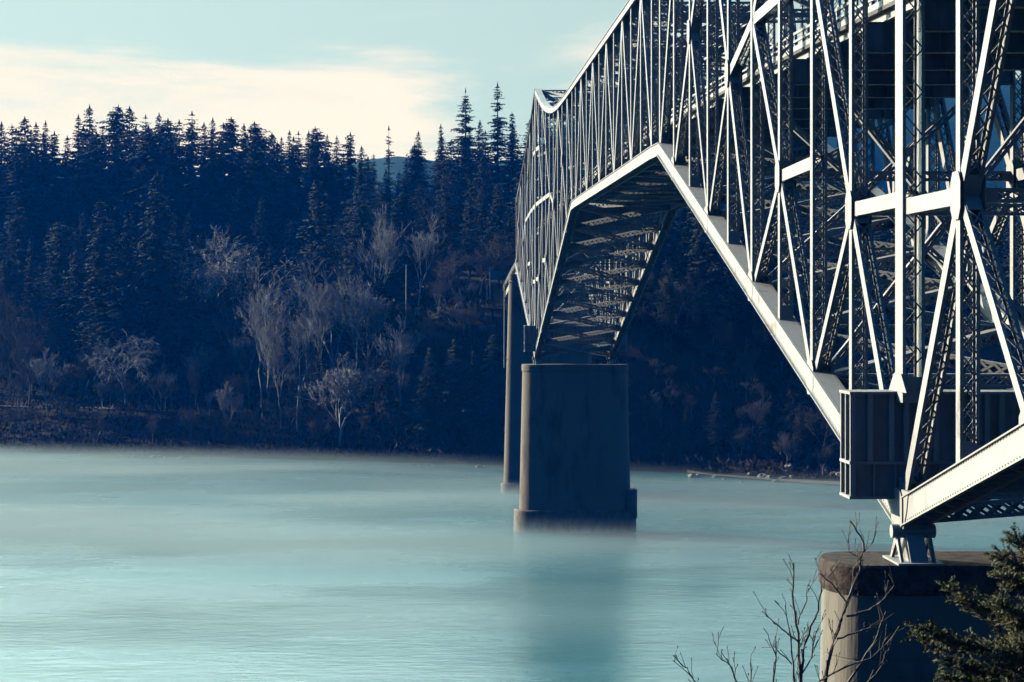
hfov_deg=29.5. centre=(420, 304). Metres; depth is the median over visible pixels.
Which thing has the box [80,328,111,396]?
bare tree
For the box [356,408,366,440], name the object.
bare tree
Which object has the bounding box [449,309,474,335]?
bare tree
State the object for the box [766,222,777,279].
conifer
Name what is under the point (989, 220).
conifer
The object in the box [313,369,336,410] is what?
bare tree
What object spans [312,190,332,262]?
conifer
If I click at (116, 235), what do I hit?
conifer
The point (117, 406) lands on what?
bare tree
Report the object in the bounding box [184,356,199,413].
bare tree
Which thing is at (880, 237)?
conifer
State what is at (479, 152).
conifer
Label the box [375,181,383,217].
conifer
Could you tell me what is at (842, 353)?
bare tree
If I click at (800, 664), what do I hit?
bare sapling
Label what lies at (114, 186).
conifer
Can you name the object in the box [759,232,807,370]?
conifer
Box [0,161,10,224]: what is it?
conifer
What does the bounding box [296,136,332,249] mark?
conifer
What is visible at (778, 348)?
bare tree
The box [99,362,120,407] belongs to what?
bare tree
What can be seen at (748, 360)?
bare tree
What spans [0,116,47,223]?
conifer
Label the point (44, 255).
conifer
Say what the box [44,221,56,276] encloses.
conifer
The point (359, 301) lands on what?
bare tree
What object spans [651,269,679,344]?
conifer
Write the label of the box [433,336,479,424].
conifer
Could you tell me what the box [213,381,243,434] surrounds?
bare tree
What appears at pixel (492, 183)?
conifer
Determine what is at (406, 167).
conifer
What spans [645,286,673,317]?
bare tree
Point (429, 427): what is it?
conifer
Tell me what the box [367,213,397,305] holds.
conifer
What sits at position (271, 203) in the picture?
conifer
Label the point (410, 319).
bare tree
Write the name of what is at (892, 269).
conifer
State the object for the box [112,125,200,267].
conifer
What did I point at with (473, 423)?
conifer
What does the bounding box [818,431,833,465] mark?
conifer
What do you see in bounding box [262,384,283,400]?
bare tree
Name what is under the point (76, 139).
conifer
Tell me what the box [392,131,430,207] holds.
conifer
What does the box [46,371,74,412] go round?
bare tree
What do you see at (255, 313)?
bare tree
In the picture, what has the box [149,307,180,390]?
bare tree
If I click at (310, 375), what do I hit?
conifer
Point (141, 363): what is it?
bare tree
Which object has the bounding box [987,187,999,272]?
conifer
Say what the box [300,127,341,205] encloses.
conifer
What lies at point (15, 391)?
bare tree
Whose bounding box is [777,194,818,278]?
conifer
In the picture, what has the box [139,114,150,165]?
conifer
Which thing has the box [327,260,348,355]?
conifer
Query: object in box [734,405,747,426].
bare tree
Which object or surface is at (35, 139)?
conifer
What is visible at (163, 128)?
conifer
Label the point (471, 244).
conifer
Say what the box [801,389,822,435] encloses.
conifer
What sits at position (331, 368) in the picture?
bare tree
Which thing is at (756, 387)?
bare tree
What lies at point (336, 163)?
conifer
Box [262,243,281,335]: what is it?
conifer
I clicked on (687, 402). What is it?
bare tree
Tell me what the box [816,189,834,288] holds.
conifer
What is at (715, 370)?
bare tree
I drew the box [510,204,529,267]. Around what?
conifer
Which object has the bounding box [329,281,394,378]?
bare tree
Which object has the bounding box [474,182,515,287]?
conifer
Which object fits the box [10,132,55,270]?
conifer
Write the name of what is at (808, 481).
gravel bar
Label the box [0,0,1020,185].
sky
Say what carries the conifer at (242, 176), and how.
on the bank ground
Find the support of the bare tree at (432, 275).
on the bank ground
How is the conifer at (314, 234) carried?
on the bank ground
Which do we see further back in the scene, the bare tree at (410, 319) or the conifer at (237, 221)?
the conifer at (237, 221)
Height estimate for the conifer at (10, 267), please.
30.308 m
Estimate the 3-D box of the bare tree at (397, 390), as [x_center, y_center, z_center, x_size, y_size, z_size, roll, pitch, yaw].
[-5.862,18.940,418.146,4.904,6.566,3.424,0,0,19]
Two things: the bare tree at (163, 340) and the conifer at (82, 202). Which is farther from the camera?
the conifer at (82, 202)
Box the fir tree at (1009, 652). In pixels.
[901,522,1023,681]
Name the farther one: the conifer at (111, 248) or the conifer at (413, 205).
the conifer at (111, 248)
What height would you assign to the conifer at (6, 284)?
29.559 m
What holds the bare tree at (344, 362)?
on the bank ground
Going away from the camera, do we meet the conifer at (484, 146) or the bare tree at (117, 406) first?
the bare tree at (117, 406)
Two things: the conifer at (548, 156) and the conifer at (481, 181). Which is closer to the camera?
the conifer at (481, 181)
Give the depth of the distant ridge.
949.13 m
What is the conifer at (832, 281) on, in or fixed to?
on the bank ground
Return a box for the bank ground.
[0,232,1023,481]
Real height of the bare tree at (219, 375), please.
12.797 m
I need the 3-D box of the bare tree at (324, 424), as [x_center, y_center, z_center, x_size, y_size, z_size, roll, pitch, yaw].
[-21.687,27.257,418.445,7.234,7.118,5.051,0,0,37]
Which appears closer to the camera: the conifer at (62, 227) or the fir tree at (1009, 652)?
the fir tree at (1009, 652)
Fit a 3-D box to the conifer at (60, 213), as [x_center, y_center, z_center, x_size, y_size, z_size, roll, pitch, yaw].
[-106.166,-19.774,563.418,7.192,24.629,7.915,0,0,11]
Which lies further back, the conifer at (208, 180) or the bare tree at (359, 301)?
the conifer at (208, 180)
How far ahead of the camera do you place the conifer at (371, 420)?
415.26 m
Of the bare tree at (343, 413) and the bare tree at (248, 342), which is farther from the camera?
the bare tree at (248, 342)
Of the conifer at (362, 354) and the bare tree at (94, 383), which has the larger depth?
the bare tree at (94, 383)
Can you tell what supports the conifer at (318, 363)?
on the bank ground
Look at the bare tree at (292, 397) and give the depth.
435.49 m
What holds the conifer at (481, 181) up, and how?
on the bank ground
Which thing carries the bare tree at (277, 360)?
on the bank ground
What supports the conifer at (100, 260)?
on the bank ground
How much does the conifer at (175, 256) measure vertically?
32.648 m
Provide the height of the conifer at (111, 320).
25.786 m
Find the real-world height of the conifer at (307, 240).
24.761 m
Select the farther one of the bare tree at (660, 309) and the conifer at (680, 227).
the conifer at (680, 227)
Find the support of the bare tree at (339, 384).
on the bank ground
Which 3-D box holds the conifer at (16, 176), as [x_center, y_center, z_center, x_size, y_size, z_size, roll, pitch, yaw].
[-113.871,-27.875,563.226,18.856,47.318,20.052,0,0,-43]
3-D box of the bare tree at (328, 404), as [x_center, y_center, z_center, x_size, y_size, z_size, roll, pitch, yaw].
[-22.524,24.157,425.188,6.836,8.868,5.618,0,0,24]
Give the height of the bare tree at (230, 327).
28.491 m
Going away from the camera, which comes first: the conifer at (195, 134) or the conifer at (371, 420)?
the conifer at (371, 420)
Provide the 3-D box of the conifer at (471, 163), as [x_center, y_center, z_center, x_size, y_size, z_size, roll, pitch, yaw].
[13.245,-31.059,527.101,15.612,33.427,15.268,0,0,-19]
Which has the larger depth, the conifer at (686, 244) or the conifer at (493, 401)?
the conifer at (686, 244)
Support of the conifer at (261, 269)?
on the bank ground
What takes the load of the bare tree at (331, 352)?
on the bank ground
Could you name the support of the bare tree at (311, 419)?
on the bank ground
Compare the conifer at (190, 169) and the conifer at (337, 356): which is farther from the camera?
the conifer at (190, 169)
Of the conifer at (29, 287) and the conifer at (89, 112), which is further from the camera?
the conifer at (89, 112)
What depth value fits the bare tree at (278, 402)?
433.38 m
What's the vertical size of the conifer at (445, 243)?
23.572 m
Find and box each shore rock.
[687,473,696,477]
[757,473,766,476]
[766,475,775,478]
[782,463,793,470]
[822,466,830,471]
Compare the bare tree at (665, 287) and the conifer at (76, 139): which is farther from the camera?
the conifer at (76, 139)
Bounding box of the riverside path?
[0,405,176,410]
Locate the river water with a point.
(123, 568)
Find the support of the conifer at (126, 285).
on the bank ground
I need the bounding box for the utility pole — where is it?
[401,265,410,327]
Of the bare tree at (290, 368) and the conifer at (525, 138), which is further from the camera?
the conifer at (525, 138)
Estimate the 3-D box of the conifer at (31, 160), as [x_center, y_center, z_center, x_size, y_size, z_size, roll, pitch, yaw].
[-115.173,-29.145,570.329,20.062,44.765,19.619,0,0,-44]
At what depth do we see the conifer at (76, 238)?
521.96 m
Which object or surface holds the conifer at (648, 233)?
on the bank ground
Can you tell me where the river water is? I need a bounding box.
[0,452,1023,681]
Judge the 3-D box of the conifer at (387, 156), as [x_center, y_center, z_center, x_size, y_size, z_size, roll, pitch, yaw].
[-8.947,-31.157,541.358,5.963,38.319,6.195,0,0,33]
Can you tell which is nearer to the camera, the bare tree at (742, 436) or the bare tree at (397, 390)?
the bare tree at (742, 436)
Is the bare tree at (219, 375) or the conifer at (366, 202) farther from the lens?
the conifer at (366, 202)
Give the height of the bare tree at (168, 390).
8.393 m
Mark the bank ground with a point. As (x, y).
(636, 368)
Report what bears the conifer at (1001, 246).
on the bank ground
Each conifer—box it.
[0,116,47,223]
[0,121,9,188]
[0,126,16,224]
[0,128,50,266]
[0,130,54,259]
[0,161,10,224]
[0,172,11,248]
[0,192,10,270]
[0,196,40,314]
[0,205,25,265]
[0,208,34,300]
[0,241,16,297]
[0,248,28,357]
[0,259,21,356]
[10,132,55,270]
[20,236,44,333]
[21,123,58,266]
[25,271,59,372]
[28,230,85,354]
[31,219,86,335]
[35,120,66,235]
[35,224,57,301]
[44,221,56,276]
[46,249,96,380]
[47,130,62,214]
[49,131,124,249]
[49,136,74,214]
[50,114,90,244]
[50,151,76,258]
[53,195,64,233]
[55,125,90,233]
[68,177,94,258]
[69,104,98,167]
[69,221,86,300]
[74,197,146,395]
[76,210,98,284]
[78,210,152,398]
[78,229,107,329]
[86,125,140,252]
[88,104,128,188]
[91,128,107,173]
[99,172,122,243]
[102,235,114,287]
[105,286,122,382]
[111,223,126,281]
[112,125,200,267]
[115,105,141,210]
[120,126,160,235]
[124,203,138,263]
[125,119,178,196]
[129,219,177,307]
[130,241,162,336]
[131,169,205,390]
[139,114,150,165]
[151,188,171,266]
[153,113,161,143]
[159,120,195,258]
[160,184,192,267]
[161,130,195,246]
[165,211,188,310]
[166,112,209,238]
[166,130,208,255]
[171,211,196,288]
[185,134,230,278]
[186,236,219,340]
[194,184,231,275]
[195,123,219,221]
[196,233,225,359]
[199,122,243,260]
[201,118,220,160]
[207,272,250,382]
[210,117,242,202]
[217,219,244,304]
[220,182,255,285]
[220,235,250,320]
[231,140,253,241]
[233,256,281,345]
[234,125,250,195]
[234,131,299,270]
[235,121,270,191]
[235,174,281,240]
[240,173,272,283]
[241,193,272,285]
[241,196,271,300]
[255,133,291,240]
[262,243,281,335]
[264,273,299,372]
[266,141,290,229]
[268,135,311,278]
[271,188,303,275]
[271,220,303,318]
[279,136,290,194]
[279,174,369,370]
[282,130,292,181]
[287,131,306,246]
[295,206,319,281]
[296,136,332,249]
[296,344,315,406]
[298,392,308,430]
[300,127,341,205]
[300,131,317,241]
[303,346,326,410]
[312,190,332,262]
[313,405,323,429]
[316,152,340,261]
[318,163,341,249]
[320,135,341,254]
[323,152,352,250]
[323,216,342,285]
[324,344,343,388]
[326,195,379,287]
[327,131,359,226]
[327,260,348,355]
[330,245,364,352]
[332,136,349,193]
[333,164,401,360]
[334,205,350,259]
[334,229,353,276]
[350,321,370,370]
[354,145,377,210]
[357,179,377,246]
[358,157,374,231]
[359,378,379,435]
[360,279,393,352]
[367,154,378,205]
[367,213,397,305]
[369,171,398,246]
[372,185,391,258]
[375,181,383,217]
[376,191,438,305]
[376,299,413,371]
[377,363,395,416]
[383,126,395,218]
[389,172,408,237]
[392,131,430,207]
[394,192,422,280]
[396,274,415,318]
[400,157,410,196]
[402,144,434,226]
[404,345,452,439]
[413,183,435,251]
[413,197,437,287]
[423,254,442,304]
[424,186,435,238]
[425,135,447,220]
[429,125,449,220]
[429,140,469,236]
[429,168,468,264]
[429,198,468,282]
[431,192,454,237]
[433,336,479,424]
[442,254,456,295]
[446,87,481,245]
[447,170,465,243]
[453,129,481,232]
[458,348,486,434]
[459,181,487,279]
[460,156,495,249]
[460,161,476,240]
[462,130,498,220]
[464,332,506,419]
[466,184,494,267]
[472,121,488,171]
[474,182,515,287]
[481,82,511,245]
[485,161,503,225]
[499,114,522,191]
[499,125,522,240]
[502,169,540,259]
[505,142,538,218]
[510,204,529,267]
[518,119,541,173]
[529,188,550,227]
[537,137,560,184]
[634,239,652,311]
[638,210,673,259]
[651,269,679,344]
[653,259,677,312]
[673,207,719,307]
[674,205,693,285]
[675,209,696,285]
[680,218,743,325]
[702,391,728,447]
[715,200,726,302]
[716,210,770,335]
[720,200,742,323]
[750,325,777,385]
[755,188,777,273]
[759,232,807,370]
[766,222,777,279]
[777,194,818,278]
[780,370,808,434]
[785,361,802,388]
[789,401,813,466]
[793,233,820,321]
[799,187,820,289]
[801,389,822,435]
[803,219,821,311]
[815,222,848,356]
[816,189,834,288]
[817,201,844,289]
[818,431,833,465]
[827,339,839,368]
[840,251,878,332]
[861,187,894,289]
[868,229,891,301]
[875,233,909,332]
[888,263,932,344]
[906,216,939,308]
[906,263,948,355]
[911,216,945,274]
[930,222,971,337]
[980,203,1003,271]
[980,217,1009,348]
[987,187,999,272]
[989,207,1009,271]
[991,222,1009,289]
[997,222,1020,365]
[1002,217,1019,287]
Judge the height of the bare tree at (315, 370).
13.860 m
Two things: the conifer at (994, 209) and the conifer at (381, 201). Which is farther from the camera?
the conifer at (381, 201)
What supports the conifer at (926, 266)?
on the bank ground
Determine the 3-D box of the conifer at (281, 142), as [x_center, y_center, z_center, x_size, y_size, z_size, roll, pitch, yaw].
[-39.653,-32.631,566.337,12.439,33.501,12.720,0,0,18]
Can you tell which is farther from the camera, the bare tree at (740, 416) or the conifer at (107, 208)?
the conifer at (107, 208)
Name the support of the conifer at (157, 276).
on the bank ground
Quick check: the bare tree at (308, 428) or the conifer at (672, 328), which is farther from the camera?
the bare tree at (308, 428)
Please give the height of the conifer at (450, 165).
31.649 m
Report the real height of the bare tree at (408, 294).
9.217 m
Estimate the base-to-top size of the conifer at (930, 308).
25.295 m
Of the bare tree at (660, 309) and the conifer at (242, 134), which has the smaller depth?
the bare tree at (660, 309)
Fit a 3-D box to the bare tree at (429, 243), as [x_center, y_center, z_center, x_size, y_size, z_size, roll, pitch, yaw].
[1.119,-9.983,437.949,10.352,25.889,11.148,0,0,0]
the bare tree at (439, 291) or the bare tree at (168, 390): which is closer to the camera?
the bare tree at (439, 291)
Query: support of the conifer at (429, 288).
on the bank ground
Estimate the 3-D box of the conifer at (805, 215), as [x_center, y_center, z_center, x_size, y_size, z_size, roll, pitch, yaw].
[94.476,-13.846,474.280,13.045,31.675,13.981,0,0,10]
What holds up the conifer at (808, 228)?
on the bank ground
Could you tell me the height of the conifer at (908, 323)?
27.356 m
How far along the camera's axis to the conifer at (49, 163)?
573.60 m
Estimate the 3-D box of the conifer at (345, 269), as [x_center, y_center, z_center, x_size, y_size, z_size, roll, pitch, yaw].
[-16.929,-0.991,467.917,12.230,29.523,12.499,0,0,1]
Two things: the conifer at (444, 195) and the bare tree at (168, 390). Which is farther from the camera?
the conifer at (444, 195)
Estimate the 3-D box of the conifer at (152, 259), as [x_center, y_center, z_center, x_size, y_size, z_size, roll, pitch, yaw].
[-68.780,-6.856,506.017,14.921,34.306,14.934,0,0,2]
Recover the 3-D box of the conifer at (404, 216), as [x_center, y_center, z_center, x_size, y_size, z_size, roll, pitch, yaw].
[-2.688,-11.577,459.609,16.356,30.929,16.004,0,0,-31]
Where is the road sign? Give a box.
[490,267,503,299]
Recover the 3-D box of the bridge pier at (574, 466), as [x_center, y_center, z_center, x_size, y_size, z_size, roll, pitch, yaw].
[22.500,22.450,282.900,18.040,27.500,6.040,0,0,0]
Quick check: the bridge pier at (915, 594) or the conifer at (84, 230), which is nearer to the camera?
the bridge pier at (915, 594)
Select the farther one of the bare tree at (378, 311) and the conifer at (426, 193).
the conifer at (426, 193)
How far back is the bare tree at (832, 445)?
368.53 m
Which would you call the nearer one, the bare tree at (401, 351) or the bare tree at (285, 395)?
the bare tree at (401, 351)
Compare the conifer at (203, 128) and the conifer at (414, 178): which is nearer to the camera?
the conifer at (414, 178)
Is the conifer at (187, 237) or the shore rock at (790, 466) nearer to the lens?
the shore rock at (790, 466)
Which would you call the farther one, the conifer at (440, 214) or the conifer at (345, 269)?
the conifer at (440, 214)
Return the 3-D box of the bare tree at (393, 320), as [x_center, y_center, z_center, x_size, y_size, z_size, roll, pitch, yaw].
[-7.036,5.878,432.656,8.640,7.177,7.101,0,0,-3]
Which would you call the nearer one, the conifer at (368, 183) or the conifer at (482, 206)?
the conifer at (482, 206)
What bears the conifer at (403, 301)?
on the bank ground
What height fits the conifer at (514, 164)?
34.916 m
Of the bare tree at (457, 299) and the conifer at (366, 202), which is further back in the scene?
the conifer at (366, 202)
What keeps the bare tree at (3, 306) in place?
on the bank ground
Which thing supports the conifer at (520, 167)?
on the bank ground
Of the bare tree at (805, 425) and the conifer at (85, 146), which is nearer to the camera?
the bare tree at (805, 425)
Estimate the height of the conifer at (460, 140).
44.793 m
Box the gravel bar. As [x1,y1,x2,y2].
[687,470,839,484]
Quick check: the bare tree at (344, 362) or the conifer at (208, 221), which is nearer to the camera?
the bare tree at (344, 362)
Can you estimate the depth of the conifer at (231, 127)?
573.94 m
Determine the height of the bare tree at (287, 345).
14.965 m
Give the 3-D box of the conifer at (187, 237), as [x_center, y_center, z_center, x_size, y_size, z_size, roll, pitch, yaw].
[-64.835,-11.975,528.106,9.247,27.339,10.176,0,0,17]
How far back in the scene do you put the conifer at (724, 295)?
453.64 m
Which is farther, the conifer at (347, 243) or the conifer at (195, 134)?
the conifer at (195, 134)
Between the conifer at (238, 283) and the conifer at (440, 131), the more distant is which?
the conifer at (440, 131)
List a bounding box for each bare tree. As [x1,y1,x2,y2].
[0,276,24,377]
[0,292,34,401]
[0,324,25,395]
[0,362,7,376]
[5,368,33,418]
[13,306,46,395]
[14,348,42,403]
[24,405,42,430]
[27,347,69,415]
[33,364,82,417]
[37,308,65,371]
[40,353,54,376]
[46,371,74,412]
[74,321,99,401]
[74,348,89,379]
[78,331,166,409]
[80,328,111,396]
[83,411,111,438]
[89,347,120,401]
[93,377,108,407]
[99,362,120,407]
[106,368,142,417]
[111,393,126,429]
[129,357,168,402]
[139,341,174,388]
[144,365,178,418]
[145,414,159,442]
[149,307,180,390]
[159,365,175,405]
[163,373,179,405]
[176,346,203,402]
[177,225,328,366]
[179,406,199,437]
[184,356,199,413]
[185,341,217,407]
[188,345,215,384]
[203,387,216,414]
[207,359,238,393]
[213,290,248,404]
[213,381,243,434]
[225,373,252,411]
[227,319,261,405]
[232,267,297,416]
[252,294,303,429]
[252,395,274,430]
[255,358,276,405]
[257,334,294,389]
[260,334,295,428]
[262,380,286,410]
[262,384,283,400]
[271,348,307,402]
[275,393,284,414]
[277,365,304,407]
[278,281,331,431]
[278,404,295,430]
[279,265,346,411]
[281,390,299,410]
[286,388,308,412]
[289,353,386,445]
[290,359,308,405]
[293,241,355,404]
[293,405,315,430]
[297,410,324,437]
[298,356,336,381]
[304,396,331,412]
[305,419,319,439]
[306,416,334,444]
[307,421,331,447]
[310,410,335,435]
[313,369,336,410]
[320,357,339,379]
[323,339,344,376]
[324,409,345,427]
[325,421,338,437]
[326,256,384,406]
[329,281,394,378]
[333,354,370,400]
[353,202,409,356]
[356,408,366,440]
[360,354,383,416]
[362,351,382,376]
[369,317,385,352]
[371,318,407,328]
[372,314,424,407]
[382,377,405,397]
[396,282,418,303]
[397,301,421,332]
[405,207,448,315]
[421,256,443,300]
[429,281,448,312]
[431,280,452,304]
[432,246,473,306]
[440,255,465,292]
[449,290,466,309]
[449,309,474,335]
[459,303,483,332]
[461,280,478,302]
[466,228,514,298]
[466,302,486,331]
[644,390,660,411]
[645,267,656,302]
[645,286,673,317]
[649,302,674,346]
[649,357,664,375]
[653,365,677,386]
[657,276,696,331]
[662,380,676,402]
[664,391,679,403]
[674,274,701,322]
[681,392,697,414]
[699,365,721,384]
[724,433,742,451]
[731,424,752,454]
[732,346,760,401]
[733,427,754,448]
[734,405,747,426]
[741,370,771,420]
[741,399,772,442]
[766,334,784,372]
[772,439,801,464]
[776,430,797,455]
[786,414,813,437]
[801,406,834,447]
[811,448,833,473]
[817,437,838,465]
[837,329,858,363]
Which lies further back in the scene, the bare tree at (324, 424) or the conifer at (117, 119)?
the conifer at (117, 119)
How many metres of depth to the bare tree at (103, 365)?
462.54 m
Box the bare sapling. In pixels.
[673,512,907,681]
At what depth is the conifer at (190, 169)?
558.50 m
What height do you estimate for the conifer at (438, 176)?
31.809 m
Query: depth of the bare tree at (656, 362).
396.21 m
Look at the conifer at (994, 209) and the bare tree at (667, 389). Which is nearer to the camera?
the bare tree at (667, 389)
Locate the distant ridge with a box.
[21,80,1020,256]
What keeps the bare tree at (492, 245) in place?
on the bank ground
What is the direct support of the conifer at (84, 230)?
on the bank ground
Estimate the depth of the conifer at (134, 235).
552.69 m
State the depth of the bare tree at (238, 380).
438.17 m
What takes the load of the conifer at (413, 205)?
on the bank ground
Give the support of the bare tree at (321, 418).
on the bank ground
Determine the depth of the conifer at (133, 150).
558.83 m
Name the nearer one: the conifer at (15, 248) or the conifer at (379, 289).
the conifer at (379, 289)
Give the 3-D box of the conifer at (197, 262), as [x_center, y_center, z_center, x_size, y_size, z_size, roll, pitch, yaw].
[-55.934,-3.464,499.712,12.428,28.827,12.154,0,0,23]
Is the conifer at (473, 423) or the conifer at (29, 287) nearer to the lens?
the conifer at (473, 423)
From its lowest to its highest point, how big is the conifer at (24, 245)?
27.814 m
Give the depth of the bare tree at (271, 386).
438.27 m
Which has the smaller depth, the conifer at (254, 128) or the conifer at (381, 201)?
the conifer at (381, 201)
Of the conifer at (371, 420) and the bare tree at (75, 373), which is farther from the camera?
the bare tree at (75, 373)
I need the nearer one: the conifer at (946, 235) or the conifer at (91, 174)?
the conifer at (946, 235)
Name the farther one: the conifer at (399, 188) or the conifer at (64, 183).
the conifer at (64, 183)
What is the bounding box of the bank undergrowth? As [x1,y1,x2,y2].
[0,281,1023,479]
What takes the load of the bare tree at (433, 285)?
on the bank ground
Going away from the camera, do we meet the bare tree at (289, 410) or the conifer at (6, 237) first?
the bare tree at (289, 410)
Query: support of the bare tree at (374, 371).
on the bank ground
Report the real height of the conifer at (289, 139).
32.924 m
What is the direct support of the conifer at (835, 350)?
on the bank ground
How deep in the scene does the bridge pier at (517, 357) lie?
339.58 m
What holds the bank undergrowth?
on the bank ground
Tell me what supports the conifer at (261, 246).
on the bank ground
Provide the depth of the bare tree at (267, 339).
427.86 m
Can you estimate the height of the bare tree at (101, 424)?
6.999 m
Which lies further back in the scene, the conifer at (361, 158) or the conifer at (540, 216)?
the conifer at (361, 158)
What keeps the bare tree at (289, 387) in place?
on the bank ground
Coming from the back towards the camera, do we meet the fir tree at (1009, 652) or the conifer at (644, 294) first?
the conifer at (644, 294)
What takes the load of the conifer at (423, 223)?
on the bank ground
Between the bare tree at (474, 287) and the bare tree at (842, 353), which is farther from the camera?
the bare tree at (474, 287)
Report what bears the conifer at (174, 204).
on the bank ground
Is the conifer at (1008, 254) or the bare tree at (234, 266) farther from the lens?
the bare tree at (234, 266)
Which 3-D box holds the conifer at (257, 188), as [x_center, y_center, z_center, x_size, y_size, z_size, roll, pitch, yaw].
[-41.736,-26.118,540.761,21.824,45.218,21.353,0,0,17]
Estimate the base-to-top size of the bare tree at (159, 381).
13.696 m
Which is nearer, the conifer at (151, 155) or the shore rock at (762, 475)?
the shore rock at (762, 475)
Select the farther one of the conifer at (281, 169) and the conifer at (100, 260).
the conifer at (281, 169)
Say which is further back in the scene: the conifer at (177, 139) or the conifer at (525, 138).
the conifer at (177, 139)
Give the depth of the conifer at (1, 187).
577.48 m
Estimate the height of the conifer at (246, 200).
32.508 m
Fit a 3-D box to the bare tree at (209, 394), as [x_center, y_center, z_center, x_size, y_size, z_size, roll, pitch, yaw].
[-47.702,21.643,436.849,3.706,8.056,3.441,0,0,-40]
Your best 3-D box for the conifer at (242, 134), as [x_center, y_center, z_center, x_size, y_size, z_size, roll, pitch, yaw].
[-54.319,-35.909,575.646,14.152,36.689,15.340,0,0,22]
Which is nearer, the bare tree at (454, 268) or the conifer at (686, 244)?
the conifer at (686, 244)
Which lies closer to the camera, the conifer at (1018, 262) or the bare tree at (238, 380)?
the conifer at (1018, 262)
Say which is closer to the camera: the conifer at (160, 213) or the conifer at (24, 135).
the conifer at (160, 213)
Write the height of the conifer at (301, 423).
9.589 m
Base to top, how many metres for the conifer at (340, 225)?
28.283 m
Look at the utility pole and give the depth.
434.21 m
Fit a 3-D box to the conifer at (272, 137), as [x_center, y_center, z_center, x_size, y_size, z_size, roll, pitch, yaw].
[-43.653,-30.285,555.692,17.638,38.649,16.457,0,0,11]
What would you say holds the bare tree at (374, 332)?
on the bank ground
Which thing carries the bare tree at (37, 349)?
on the bank ground
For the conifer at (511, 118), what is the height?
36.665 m
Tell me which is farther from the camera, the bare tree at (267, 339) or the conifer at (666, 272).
the bare tree at (267, 339)
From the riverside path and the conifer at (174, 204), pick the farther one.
the conifer at (174, 204)
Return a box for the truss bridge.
[502,0,1023,565]
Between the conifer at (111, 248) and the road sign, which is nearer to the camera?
the road sign
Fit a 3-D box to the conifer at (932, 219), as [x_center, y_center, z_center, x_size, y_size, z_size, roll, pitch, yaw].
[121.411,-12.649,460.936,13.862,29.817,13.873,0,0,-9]
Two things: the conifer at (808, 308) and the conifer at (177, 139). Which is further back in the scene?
the conifer at (177, 139)
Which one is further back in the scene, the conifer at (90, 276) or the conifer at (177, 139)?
the conifer at (177, 139)
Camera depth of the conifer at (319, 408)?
423.78 m
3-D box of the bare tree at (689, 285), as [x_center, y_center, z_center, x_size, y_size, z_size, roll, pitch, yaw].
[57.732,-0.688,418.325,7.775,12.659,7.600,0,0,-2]
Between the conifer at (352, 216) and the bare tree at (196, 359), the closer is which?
the bare tree at (196, 359)
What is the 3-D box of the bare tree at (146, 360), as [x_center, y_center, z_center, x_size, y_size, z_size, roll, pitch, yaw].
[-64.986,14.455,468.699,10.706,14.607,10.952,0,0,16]
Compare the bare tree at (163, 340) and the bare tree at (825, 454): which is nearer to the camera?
the bare tree at (825, 454)
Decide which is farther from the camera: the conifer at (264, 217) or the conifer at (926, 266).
the conifer at (264, 217)
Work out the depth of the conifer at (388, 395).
416.27 m
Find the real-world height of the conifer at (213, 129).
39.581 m
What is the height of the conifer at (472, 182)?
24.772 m
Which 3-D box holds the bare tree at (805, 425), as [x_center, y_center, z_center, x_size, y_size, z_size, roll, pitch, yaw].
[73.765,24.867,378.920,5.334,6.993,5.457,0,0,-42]
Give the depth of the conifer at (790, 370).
397.13 m
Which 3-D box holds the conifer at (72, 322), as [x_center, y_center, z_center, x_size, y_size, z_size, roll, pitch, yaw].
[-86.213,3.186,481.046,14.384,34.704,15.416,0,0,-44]
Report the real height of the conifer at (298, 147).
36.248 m
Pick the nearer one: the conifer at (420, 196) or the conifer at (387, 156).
the conifer at (420, 196)
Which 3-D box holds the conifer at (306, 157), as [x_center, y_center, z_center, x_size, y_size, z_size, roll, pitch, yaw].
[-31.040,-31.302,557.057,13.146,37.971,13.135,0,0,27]
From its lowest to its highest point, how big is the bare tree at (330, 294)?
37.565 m
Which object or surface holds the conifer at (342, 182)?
on the bank ground
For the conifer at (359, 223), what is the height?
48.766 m
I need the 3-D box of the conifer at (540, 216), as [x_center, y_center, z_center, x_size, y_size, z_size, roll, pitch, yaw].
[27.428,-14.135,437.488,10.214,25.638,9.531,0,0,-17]
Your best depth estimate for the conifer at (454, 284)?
440.70 m
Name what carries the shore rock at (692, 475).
in the river water
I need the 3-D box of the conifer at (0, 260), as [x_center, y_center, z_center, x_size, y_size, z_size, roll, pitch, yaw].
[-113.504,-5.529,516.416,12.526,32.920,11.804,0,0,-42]
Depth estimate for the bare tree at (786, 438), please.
370.32 m
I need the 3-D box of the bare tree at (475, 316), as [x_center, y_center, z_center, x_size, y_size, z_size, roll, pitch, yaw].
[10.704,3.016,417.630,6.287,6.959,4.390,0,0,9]
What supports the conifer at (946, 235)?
on the bank ground
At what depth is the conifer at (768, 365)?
399.64 m
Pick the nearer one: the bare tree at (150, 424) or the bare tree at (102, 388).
the bare tree at (150, 424)
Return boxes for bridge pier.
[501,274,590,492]
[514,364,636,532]
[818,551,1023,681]
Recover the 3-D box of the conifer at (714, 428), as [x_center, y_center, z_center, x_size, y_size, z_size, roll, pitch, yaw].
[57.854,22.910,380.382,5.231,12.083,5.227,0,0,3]
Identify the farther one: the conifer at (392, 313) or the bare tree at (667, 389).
the conifer at (392, 313)
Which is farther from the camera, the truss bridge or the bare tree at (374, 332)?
the bare tree at (374, 332)
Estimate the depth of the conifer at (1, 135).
593.67 m
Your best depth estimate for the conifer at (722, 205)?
488.31 m
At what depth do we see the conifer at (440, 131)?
538.17 m
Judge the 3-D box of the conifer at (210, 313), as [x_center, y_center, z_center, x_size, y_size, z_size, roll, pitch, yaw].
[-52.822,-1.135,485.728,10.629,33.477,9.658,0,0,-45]
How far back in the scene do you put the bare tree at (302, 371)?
443.38 m
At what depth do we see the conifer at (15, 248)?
534.22 m

